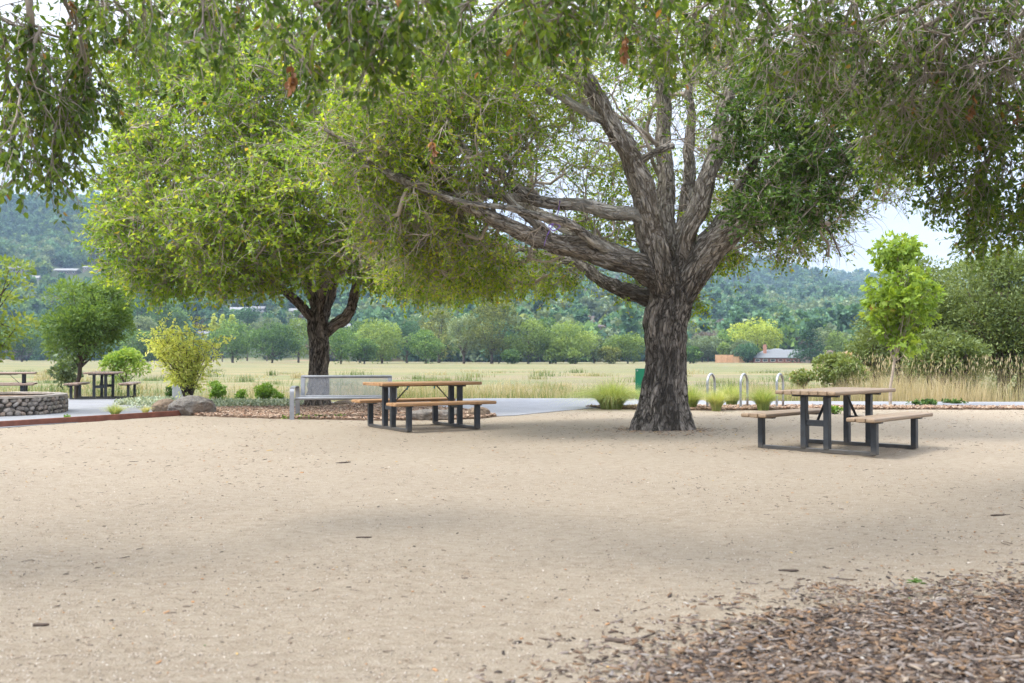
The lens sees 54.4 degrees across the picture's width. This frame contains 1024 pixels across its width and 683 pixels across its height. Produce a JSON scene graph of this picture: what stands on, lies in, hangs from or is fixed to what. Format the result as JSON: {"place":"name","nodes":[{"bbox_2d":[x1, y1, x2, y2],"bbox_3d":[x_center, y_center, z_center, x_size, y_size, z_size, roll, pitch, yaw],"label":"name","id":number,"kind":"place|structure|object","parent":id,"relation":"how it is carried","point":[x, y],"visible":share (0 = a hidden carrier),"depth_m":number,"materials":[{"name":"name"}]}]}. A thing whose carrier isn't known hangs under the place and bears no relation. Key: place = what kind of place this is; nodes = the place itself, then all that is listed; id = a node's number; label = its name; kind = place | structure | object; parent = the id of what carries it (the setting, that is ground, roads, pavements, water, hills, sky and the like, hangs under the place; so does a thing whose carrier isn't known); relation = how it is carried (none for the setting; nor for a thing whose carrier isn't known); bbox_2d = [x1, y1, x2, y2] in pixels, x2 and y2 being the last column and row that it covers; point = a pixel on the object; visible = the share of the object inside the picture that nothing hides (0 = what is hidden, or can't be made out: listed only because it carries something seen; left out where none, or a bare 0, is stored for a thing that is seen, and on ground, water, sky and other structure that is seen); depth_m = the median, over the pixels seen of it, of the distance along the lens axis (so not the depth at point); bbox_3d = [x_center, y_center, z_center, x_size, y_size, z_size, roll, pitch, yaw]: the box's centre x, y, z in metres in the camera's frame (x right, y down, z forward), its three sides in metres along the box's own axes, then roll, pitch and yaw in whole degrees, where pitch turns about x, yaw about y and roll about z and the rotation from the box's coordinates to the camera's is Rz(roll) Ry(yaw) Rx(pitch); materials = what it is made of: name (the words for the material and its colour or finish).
{"place":"outdoors","nodes":[
{"label":"outdoors","id":0,"kind":"place"},
{"bbox_2d":[0,408,1023,682],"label":"sand ground","id":1,"kind":"structure","parent":0,"point":[932,460],"depth_m":6.60,"materials":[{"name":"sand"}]},
{"bbox_2d":[0,410,180,426],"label":"edging board","id":2,"kind":"object","parent":1,"relation":"on","point":[95,418],"visible":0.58,"depth_m":17.97,"materials":[{"name":"wood"}]},
{"bbox_2d":[0,0,466,231],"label":"oak tree","id":3,"kind":"object","parent":1,"relation":"on","point":[60,128],"visible":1,"depth_m":5.81,"materials":[{"name":"green plant"}]},
{"bbox_2d":[284,62,297,97],"bbox_3d":[-1.090,-1.293,4.917,0.062,0.173,0.069,0,-1,0],"label":"dead leaf bunch","id":4,"kind":"object","parent":3,"relation":"hanging from","point":[291,83],"visible":1,"depth_m":4.92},
{"bbox_2d":[71,0,498,405],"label":"oak tree","id":5,"kind":"object","parent":1,"relation":"on","point":[231,197],"visible":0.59,"depth_m":20.74,"materials":[{"name":"green plant"}]},
{"bbox_2d":[351,381,496,431],"bbox_3d":[-1.463,1.041,16.336,1.805,0.757,1.732,1,-1,-32],"label":"picnic table","id":6,"kind":"object","parent":1,"relation":"on","point":[409,404],"visible":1,"depth_m":16.12,"materials":[{"name":"brown wood"}]},
{"bbox_2d":[0,409,1023,682],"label":"fallen leaves","id":7,"kind":"object","parent":1,"relation":"on","point":[620,429],"visible":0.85,"depth_m":6.63,"materials":[{"name":"brown plant"}]},
{"bbox_2d":[548,376,640,408],"bbox_3d":[2.254,1.102,22.421,3.531,0.839,3.550,0,-1,0],"label":"grass tuft","id":8,"kind":"object","parent":1,"relation":"on","point":[610,398],"visible":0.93,"depth_m":22.18,"materials":[{"name":"plant"}]},
{"bbox_2d":[278,0,979,431],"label":"oak tree","id":9,"kind":"object","parent":1,"relation":"on","point":[672,266],"visible":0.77,"depth_m":14.61,"materials":[{"name":"green plant"}]},
{"bbox_2d":[694,388,738,410],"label":"grass tuft","id":10,"kind":"object","parent":1,"relation":"on","point":[715,399],"visible":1,"depth_m":21.41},
{"bbox_2d":[410,0,1023,272],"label":"oak tree","id":11,"kind":"object","parent":1,"relation":"on","point":[934,124],"visible":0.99,"depth_m":7.26,"materials":[{"name":"green plant"}]},
{"bbox_2d":[619,34,629,64],"bbox_3d":[0.661,-1.708,5.828,0.066,0.191,0.058,0,-1,0],"label":"dead leaf bunch","id":12,"kind":"object","parent":11,"relation":"hanging from","point":[625,56],"visible":1,"depth_m":5.83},
{"bbox_2d":[474,549,1023,682],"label":"bark mulch","id":13,"kind":"object","parent":1,"relation":"on","point":[869,627],"visible":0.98,"depth_m":4.05,"materials":[{"name":"wood"}]},
{"bbox_2d":[737,384,787,410],"bbox_3d":[5.509,1.202,21.814,1.516,0.620,1.622,0,-1,0],"label":"grass tuft","id":14,"kind":"object","parent":1,"relation":"on","point":[762,401],"visible":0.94,"depth_m":21.69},
{"bbox_2d":[741,387,932,455],"bbox_3d":[4.133,0.984,12.636,1.732,0.757,1.806,-1,-1,43],"label":"picnic table","id":15,"kind":"object","parent":1,"relation":"on","point":[870,420],"visible":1,"depth_m":12.32,"materials":[{"name":"wood"}]},
{"bbox_2d":[0,203,1023,401],"bbox_3d":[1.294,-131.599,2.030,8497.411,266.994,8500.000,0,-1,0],"label":"ground","id":16,"kind":"structure","parent":0,"point":[398,368],"depth_m":122.56,"materials":[{"name":"plant"}]},
{"bbox_2d":[0,318,48,361],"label":"tree","id":17,"kind":"object","parent":16,"relation":"on","point":[30,343],"visible":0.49,"depth_m":358.14,"materials":[{"name":"plant"}]},
{"bbox_2d":[46,355,83,389],"bbox_3d":[-14.695,1.010,32.952,1.261,1.186,1.171,-1,-1,45],"label":"shrub","id":18,"kind":"object","parent":16,"relation":"on","point":[66,375],"visible":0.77,"depth_m":32.69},
{"bbox_2d":[54,268,81,274],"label":"house","id":19,"kind":"structure","parent":16,"relation":"on","point":[72,271],"depth_m":844.92,"materials":[{"name":"paint"}]},
{"bbox_2d":[34,274,137,397],"bbox_3d":[-12.241,-0.112,28.570,2.867,3.778,3.100,0,-1,0],"label":"ash tree","id":20,"kind":"object","parent":16,"relation":"on","point":[86,322],"visible":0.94,"depth_m":28.15,"materials":[{"name":"green plant"}]},
{"bbox_2d":[97,346,151,381],"bbox_3d":[-13.169,0.798,33.970,1.716,1.332,1.403,0,-1,0],"label":"shrub","id":21,"kind":"object","parent":16,"relation":"on","point":[131,357],"visible":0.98,"depth_m":33.77,"materials":[{"name":"green plant"}]},
{"bbox_2d":[117,329,160,361],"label":"tree","id":22,"kind":"object","parent":16,"relation":"on","point":[135,344],"visible":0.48,"depth_m":326.73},
{"bbox_2d":[129,294,155,347],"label":"tree","id":23,"kind":"object","parent":16,"relation":"on","point":[138,308],"visible":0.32,"depth_m":418.52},
{"bbox_2d":[132,315,157,361],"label":"tree","id":24,"kind":"object","parent":16,"relation":"on","point":[144,323],"visible":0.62,"depth_m":378.73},
{"bbox_2d":[151,398,173,411],"bbox_3d":[-7.184,1.376,20.559,0.451,0.400,0.562,0,-1,14],"label":"boulder","id":25,"kind":"object","parent":16,"relation":"on","point":[160,405],"visible":0.39,"depth_m":20.35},
{"bbox_2d":[139,297,191,340],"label":"tree","id":26,"kind":"object","parent":16,"relation":"on","point":[181,313],"visible":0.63,"depth_m":398.91,"materials":[{"name":"plant"}]},
{"bbox_2d":[114,394,303,407],"bbox_3d":[-7.227,1.469,24.171,4.849,0.267,3.915,0,-1,0],"label":"ground cover","id":27,"kind":"object","parent":16,"relation":"on","point":[148,401],"visible":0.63,"depth_m":23.28,"materials":[{"name":"plant"}]},
{"bbox_2d":[136,312,235,397],"bbox_3d":[-7.724,0.354,23.410,2.029,2.139,2.268,0,-1,0],"label":"yellow shrub","id":28,"kind":"object","parent":27,"relation":"on","point":[180,359],"visible":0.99,"depth_m":23.30,"materials":[{"name":"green plant"}]},
{"bbox_2d":[207,380,226,399],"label":"shrub","id":29,"kind":"object","parent":16,"relation":"on","point":[219,391],"visible":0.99,"depth_m":26.87,"materials":[{"name":"green plant"}]},
{"bbox_2d":[206,318,253,362],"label":"tree","id":30,"kind":"object","parent":16,"relation":"on","point":[242,345],"visible":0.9,"depth_m":298.82,"materials":[{"name":"plant"}]},
{"bbox_2d":[234,306,259,360],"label":"tree","id":31,"kind":"object","parent":16,"relation":"on","point":[248,315],"visible":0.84,"depth_m":418.17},
{"bbox_2d":[249,317,282,360],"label":"tree","id":32,"kind":"object","parent":16,"relation":"on","point":[258,325],"visible":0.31,"depth_m":397.98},
{"bbox_2d":[253,382,279,399],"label":"shrub","id":33,"kind":"object","parent":16,"relation":"on","point":[265,390],"visible":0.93,"depth_m":25.15,"materials":[{"name":"green plant"}]},
{"bbox_2d":[241,321,305,362],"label":"tree","id":34,"kind":"object","parent":16,"relation":"on","point":[286,343],"visible":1,"depth_m":287.99,"materials":[{"name":"plant"}]},
{"bbox_2d":[281,317,308,362],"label":"tree","id":35,"kind":"object","parent":16,"relation":"on","point":[296,323],"visible":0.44,"depth_m":309.57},
{"bbox_2d":[192,415,496,420],"bbox_3d":[-3.625,1.536,21.154,6.650,0.120,5.850,0,-1,0],"label":"mulch bed","id":36,"kind":"object","parent":16,"relation":"on","point":[490,416],"visible":0.17,"depth_m":18.72,"materials":[{"name":"wood"}]},
{"bbox_2d":[168,395,216,415],"bbox_3d":[-6.441,1.344,20.049,0.944,0.529,0.650,0,-1,-17],"label":"boulder","id":37,"kind":"object","parent":36,"relation":"on","point":[189,405],"visible":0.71,"depth_m":19.81,"materials":[{"name":"stone"}]},
{"bbox_2d":[290,375,396,419],"bbox_3d":[-3.173,1.056,18.868,1.945,0.826,0.701,0,-1,-3],"label":"park bench","id":38,"kind":"object","parent":36,"relation":"on","point":[300,394],"visible":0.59,"depth_m":19.12,"materials":[{"name":"grey"}]},
{"bbox_2d":[412,409,447,419],"bbox_3d":[-1.519,1.400,18.548,0.815,0.293,0.454,0,-1,-6],"label":"boulder","id":39,"kind":"object","parent":36,"relation":"on","point":[423,414],"visible":0.51,"depth_m":18.37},
{"bbox_2d":[193,402,1023,419],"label":"wood chips","id":40,"kind":"object","parent":36,"relation":"on","point":[356,411],"visible":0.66,"depth_m":21.46,"materials":[{"name":"wood"}]},
{"bbox_2d":[329,328,363,363],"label":"tree","id":41,"kind":"object","parent":16,"relation":"on","point":[341,340],"visible":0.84,"depth_m":243.36,"materials":[{"name":"plant"}]},
{"bbox_2d":[343,319,376,361],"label":"tree","id":42,"kind":"object","parent":16,"relation":"on","point":[354,328],"visible":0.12,"depth_m":299.50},
{"bbox_2d":[350,338,379,363],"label":"tree","id":43,"kind":"object","parent":16,"relation":"on","point":[365,351],"visible":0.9,"depth_m":249.09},
{"bbox_2d":[355,317,408,363],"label":"tree","id":44,"kind":"object","parent":16,"relation":"on","point":[373,331],"visible":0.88,"depth_m":260.20,"materials":[{"name":"plant"}]},
{"bbox_2d":[390,315,429,362],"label":"tree","id":45,"kind":"object","parent":16,"relation":"on","point":[411,329],"visible":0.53,"depth_m":283.87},
{"bbox_2d":[405,329,445,363],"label":"tree","id":46,"kind":"object","parent":16,"relation":"on","point":[431,342],"visible":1,"depth_m":261.21,"materials":[{"name":"plant"}]},
{"bbox_2d":[413,303,460,362],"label":"tree","id":47,"kind":"object","parent":16,"relation":"on","point":[437,315],"visible":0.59,"depth_m":298.48,"materials":[{"name":"plant"}]},
{"bbox_2d":[422,329,465,361],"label":"hillside tree","id":48,"kind":"object","parent":16,"relation":"on","point":[457,358],"visible":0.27,"depth_m":354.52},
{"bbox_2d":[446,313,481,363],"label":"tree","id":49,"kind":"object","parent":16,"relation":"on","point":[463,351],"visible":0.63,"depth_m":261.78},
{"bbox_2d":[459,321,487,361],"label":"hillside tree","id":50,"kind":"object","parent":16,"relation":"on","point":[473,358],"visible":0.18,"depth_m":337.91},
{"bbox_2d":[456,297,520,363],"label":"tree","id":51,"kind":"object","parent":16,"relation":"on","point":[491,317],"visible":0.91,"depth_m":255.65,"materials":[{"name":"plant"}]},
{"bbox_2d":[476,318,518,361],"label":"tree","id":52,"kind":"object","parent":16,"relation":"on","point":[506,334],"visible":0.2,"depth_m":328.71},
{"bbox_2d":[500,348,520,363],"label":"field tree","id":53,"kind":"object","parent":16,"relation":"on","point":[510,356],"visible":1,"depth_m":249.06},
{"bbox_2d":[0,183,1023,361],"bbox_3d":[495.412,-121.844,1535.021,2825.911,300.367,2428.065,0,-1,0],"label":"hillside forest","id":54,"kind":"object","parent":16,"relation":"on","point":[41,240],"visible":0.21,"depth_m":711.20,"materials":[{"name":"plant"}]},
{"bbox_2d":[501,317,553,363],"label":"tree","id":55,"kind":"object","parent":16,"relation":"on","point":[537,333],"visible":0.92,"depth_m":254.43,"materials":[{"name":"plant"}]},
{"bbox_2d":[504,313,551,360],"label":"tree","id":56,"kind":"object","parent":16,"relation":"on","point":[524,316],"visible":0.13,"depth_m":335.21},
{"bbox_2d":[539,316,567,363],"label":"tree","id":57,"kind":"object","parent":16,"relation":"on","point":[550,324],"visible":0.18,"depth_m":261.07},
{"bbox_2d":[543,347,567,363],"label":"field tree","id":58,"kind":"object","parent":16,"relation":"on","point":[554,356],"visible":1,"depth_m":250.53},
{"bbox_2d":[544,320,602,359],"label":"tree","id":59,"kind":"object","parent":16,"relation":"on","point":[579,343],"visible":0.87,"depth_m":253.51,"materials":[{"name":"plant"}]},
{"bbox_2d":[565,347,583,363],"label":"field tree","id":60,"kind":"object","parent":16,"relation":"on","point":[572,355],"visible":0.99,"depth_m":249.27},
{"bbox_2d":[556,320,603,361],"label":"hillside tree","id":61,"kind":"object","parent":16,"relation":"on","point":[588,325],"visible":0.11,"depth_m":341.99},
{"bbox_2d":[580,335,607,362],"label":"tree","id":62,"kind":"object","parent":16,"relation":"on","point":[594,354],"visible":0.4,"depth_m":274.03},
{"bbox_2d":[596,345,622,363],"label":"tree","id":63,"kind":"object","parent":16,"relation":"on","point":[608,354],"visible":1,"depth_m":254.06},
{"bbox_2d":[601,319,621,339],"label":"hillside tree","id":64,"kind":"object","parent":16,"relation":"on","point":[607,331],"visible":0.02,"depth_m":385.99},
{"bbox_2d":[602,331,645,363],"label":"tree","id":65,"kind":"object","parent":16,"relation":"on","point":[624,343],"visible":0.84,"depth_m":260.17,"materials":[{"name":"plant"}]},
{"bbox_2d":[616,301,644,361],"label":"hillside tree","id":66,"kind":"object","parent":16,"relation":"on","point":[628,323],"visible":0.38,"depth_m":364.06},
{"bbox_2d":[686,346,703,362],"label":"field tree","id":67,"kind":"object","parent":16,"relation":"on","point":[693,352],"visible":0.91,"depth_m":269.30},
{"bbox_2d":[686,334,726,361],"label":"tree","id":68,"kind":"object","parent":16,"relation":"on","point":[706,347],"visible":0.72,"depth_m":326.41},
{"bbox_2d":[715,355,732,362],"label":"wooden fence","id":69,"kind":"object","parent":16,"relation":"on","point":[726,358],"visible":1,"depth_m":302.93,"materials":[{"name":"brown wood"}]},
{"bbox_2d":[716,341,733,357],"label":"tree","id":70,"kind":"object","parent":16,"relation":"on","point":[724,347],"visible":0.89,"depth_m":313.75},
{"bbox_2d":[716,329,743,356],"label":"tree","id":71,"kind":"object","parent":16,"relation":"on","point":[724,335],"visible":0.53,"depth_m":348.15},
{"bbox_2d":[729,339,755,356],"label":"tree","id":72,"kind":"object","parent":16,"relation":"on","point":[736,343],"visible":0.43,"depth_m":311.30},
{"bbox_2d":[732,342,760,362],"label":"tree","id":73,"kind":"object","parent":16,"relation":"on","point":[749,352],"visible":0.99,"depth_m":298.30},
{"bbox_2d":[727,317,782,352],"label":"tree","id":74,"kind":"object","parent":16,"relation":"on","point":[751,332],"visible":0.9,"depth_m":326.98,"materials":[{"name":"plant"}]},
{"bbox_2d":[752,345,803,362],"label":"house","id":75,"kind":"structure","parent":16,"relation":"on","point":[765,355],"depth_m":298.02,"materials":[{"name":"paint"}]},
{"bbox_2d":[767,323,808,349],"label":"hillside tree","id":76,"kind":"object","parent":16,"relation":"on","point":[791,335],"visible":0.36,"depth_m":373.25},
{"bbox_2d":[789,367,816,388],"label":"shrub","id":77,"kind":"object","parent":16,"relation":"on","point":[799,376],"visible":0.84,"depth_m":30.88,"materials":[{"name":"green plant"}]},
{"bbox_2d":[788,321,824,362],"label":"tree","id":78,"kind":"object","parent":16,"relation":"on","point":[810,352],"visible":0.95,"depth_m":281.48,"materials":[{"name":"plant"}]},
{"bbox_2d":[595,407,1023,409],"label":"mulch strip","id":79,"kind":"object","parent":16,"relation":"on","point":[864,409],"visible":0.19,"depth_m":22.05,"materials":[{"name":"wood"}]},
{"bbox_2d":[688,382,709,406],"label":"grass tuft","id":80,"kind":"object","parent":79,"relation":"on","point":[692,402],"visible":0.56,"depth_m":21.97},
{"bbox_2d":[706,373,715,405],"bbox_3d":[4.507,1.130,22.535,0.110,0.836,0.530,-1,-1,34],"label":"bike rack","id":81,"kind":"object","parent":79,"relation":"on","point":[707,382],"visible":0.55,"depth_m":22.40,"materials":[{"name":"metal"}]},
{"bbox_2d":[739,373,748,406],"bbox_3d":[5.252,1.130,22.535,0.110,0.836,0.530,-1,-1,34],"label":"bike rack","id":82,"kind":"object","parent":79,"relation":"on","point":[740,388],"visible":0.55,"depth_m":22.45,"materials":[{"name":"metal"}]},
{"bbox_2d":[775,373,783,405],"bbox_3d":[6.064,1.130,22.535,0.110,0.836,0.530,-1,-1,34],"label":"bike rack","id":83,"kind":"object","parent":79,"relation":"on","point":[777,377],"visible":0.63,"depth_m":22.49,"materials":[{"name":"metal"}]},
{"bbox_2d":[807,314,823,335],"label":"hillside tree","id":84,"kind":"object","parent":16,"relation":"on","point":[817,320],"visible":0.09,"depth_m":382.97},
{"bbox_2d":[817,330,842,351],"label":"tree","id":85,"kind":"object","parent":16,"relation":"on","point":[822,336],"visible":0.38,"depth_m":343.75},
{"bbox_2d":[812,322,852,344],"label":"hillside tree","id":86,"kind":"object","parent":16,"relation":"on","point":[829,326],"visible":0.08,"depth_m":370.31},
{"bbox_2d":[806,351,871,386],"bbox_3d":[9.726,0.904,29.398,1.977,1.292,1.891,0,-1,0],"label":"shrub","id":87,"kind":"object","parent":16,"relation":"on","point":[842,360],"visible":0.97,"depth_m":29.27,"materials":[{"name":"green plant"}]},
{"bbox_2d":[823,331,856,357],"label":"tree","id":88,"kind":"object","parent":16,"relation":"on","point":[836,344],"visible":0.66,"depth_m":298.85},
{"bbox_2d":[832,303,853,331],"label":"hillside tree","id":89,"kind":"object","parent":16,"relation":"on","point":[841,323],"visible":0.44,"depth_m":383.03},
{"bbox_2d":[847,302,862,326],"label":"hillside tree","id":90,"kind":"object","parent":16,"relation":"on","point":[856,310],"visible":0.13,"depth_m":385.57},
{"bbox_2d":[844,325,891,387],"bbox_3d":[13.127,0.659,36.032,2.390,2.874,1.708,0,-1,0],"label":"willow tree","id":91,"kind":"object","parent":16,"relation":"on","point":[855,351],"visible":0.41,"depth_m":35.77,"materials":[{"name":"green plant"}]},
{"bbox_2d":[858,229,947,404],"bbox_3d":[9.049,-0.488,23.091,1.942,4.270,1.913,0,-1,0],"label":"young sycamore","id":92,"kind":"object","parent":16,"relation":"on","point":[897,308],"visible":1,"depth_m":23.00,"materials":[{"name":"green plant"}]},
{"bbox_2d":[849,255,974,387],"bbox_3d":[13.271,-0.573,32.892,3.803,5.148,3.394,0,-1,0],"label":"willow tree","id":93,"kind":"object","parent":16,"relation":"on","point":[936,323],"visible":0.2,"depth_m":32.69,"materials":[{"name":"green plant"}]},
{"bbox_2d":[906,398,937,404],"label":"shrub","id":94,"kind":"object","parent":16,"relation":"on","point":[927,401],"visible":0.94,"depth_m":23.95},
{"bbox_2d":[900,324,993,392],"bbox_3d":[13.037,0.687,30.012,2.908,2.473,2.220,0,-1,0],"label":"bush","id":95,"kind":"object","parent":16,"relation":"on","point":[940,345],"visible":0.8,"depth_m":29.63,"materials":[{"name":"green plant"}]},
{"bbox_2d":[914,244,1021,392],"bbox_3d":[18.563,-0.986,40.137,4.732,6.344,4.498,1,-1,-40],"label":"back willow","id":96,"kind":"object","parent":16,"relation":"on","point":[955,263],"visible":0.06,"depth_m":39.50,"materials":[{"name":"green plant"}]},
{"bbox_2d":[936,242,1023,399],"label":"willow tree","id":97,"kind":"object","parent":16,"relation":"on","point":[1005,340],"visible":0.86,"depth_m":30.96,"materials":[{"name":"green plant"}]},
{"bbox_2d":[0,367,1023,400],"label":"field grass","id":98,"kind":"structure","parent":0,"point":[138,388],"depth_m":45.34,"materials":[{"name":"plant"}]},
{"bbox_2d":[0,398,1023,427],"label":"paved path","id":99,"kind":"structure","parent":0,"point":[500,407],"depth_m":23.70,"materials":[{"name":"concrete"}]},
{"bbox_2d":[0,372,37,391],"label":"picnic table","id":100,"kind":"object","parent":99,"relation":"on","point":[23,384],"visible":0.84,"depth_m":27.10,"materials":[{"name":"wood"}]},
{"bbox_2d":[0,392,68,415],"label":"stone planter","id":101,"kind":"object","parent":99,"relation":"on","point":[24,403],"visible":0.97,"depth_m":19.96,"materials":[{"name":"stone"}]},
{"bbox_2d":[0,254,40,362],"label":"yellowing tree","id":102,"kind":"object","parent":101,"relation":"in","point":[6,295],"visible":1,"depth_m":20.51,"materials":[{"name":"green plant"}]},
{"bbox_2d":[64,371,140,398],"bbox_3d":[-11.437,1.229,27.885,1.732,0.757,1.805,0,-1,-13],"label":"picnic table","id":103,"kind":"object","parent":99,"relation":"on","point":[105,385],"visible":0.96,"depth_m":27.36,"materials":[{"name":"wood"}]},
{"bbox_2d":[98,402,127,413],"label":"grass tuft","id":104,"kind":"object","parent":99,"relation":"on","point":[113,410],"visible":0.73,"depth_m":19.10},
{"bbox_2d":[635,368,644,398],"bbox_3d":[3.119,1.101,24.011,0.300,0.900,0.099,0,-1,-4],"label":"green sign","id":105,"kind":"object","parent":99,"relation":"on","point":[639,373],"visible":0.54,"depth_m":23.97,"materials":[{"name":"metal"}]},
{"bbox_2d":[704,382,754,404],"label":"grass tuft","id":106,"kind":"object","parent":99,"relation":"on","point":[735,400],"visible":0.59,"depth_m":23.28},
{"bbox_2d":[0,0,1023,280],"label":"sky","id":107,"kind":"structure","parent":0,"point":[916,226],"materials":[{"name":"white"}]},
{"bbox_2d":[329,367,1023,401],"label":"tall dry grass","id":108,"kind":"structure","parent":0,"point":[949,394],"depth_m":28.06,"materials":[{"name":"plant"}]},
{"bbox_2d":[846,352,1023,401],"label":"reed grass","id":109,"kind":"structure","parent":0,"point":[904,375],"depth_m":28.53,"materials":[{"name":"plant"}]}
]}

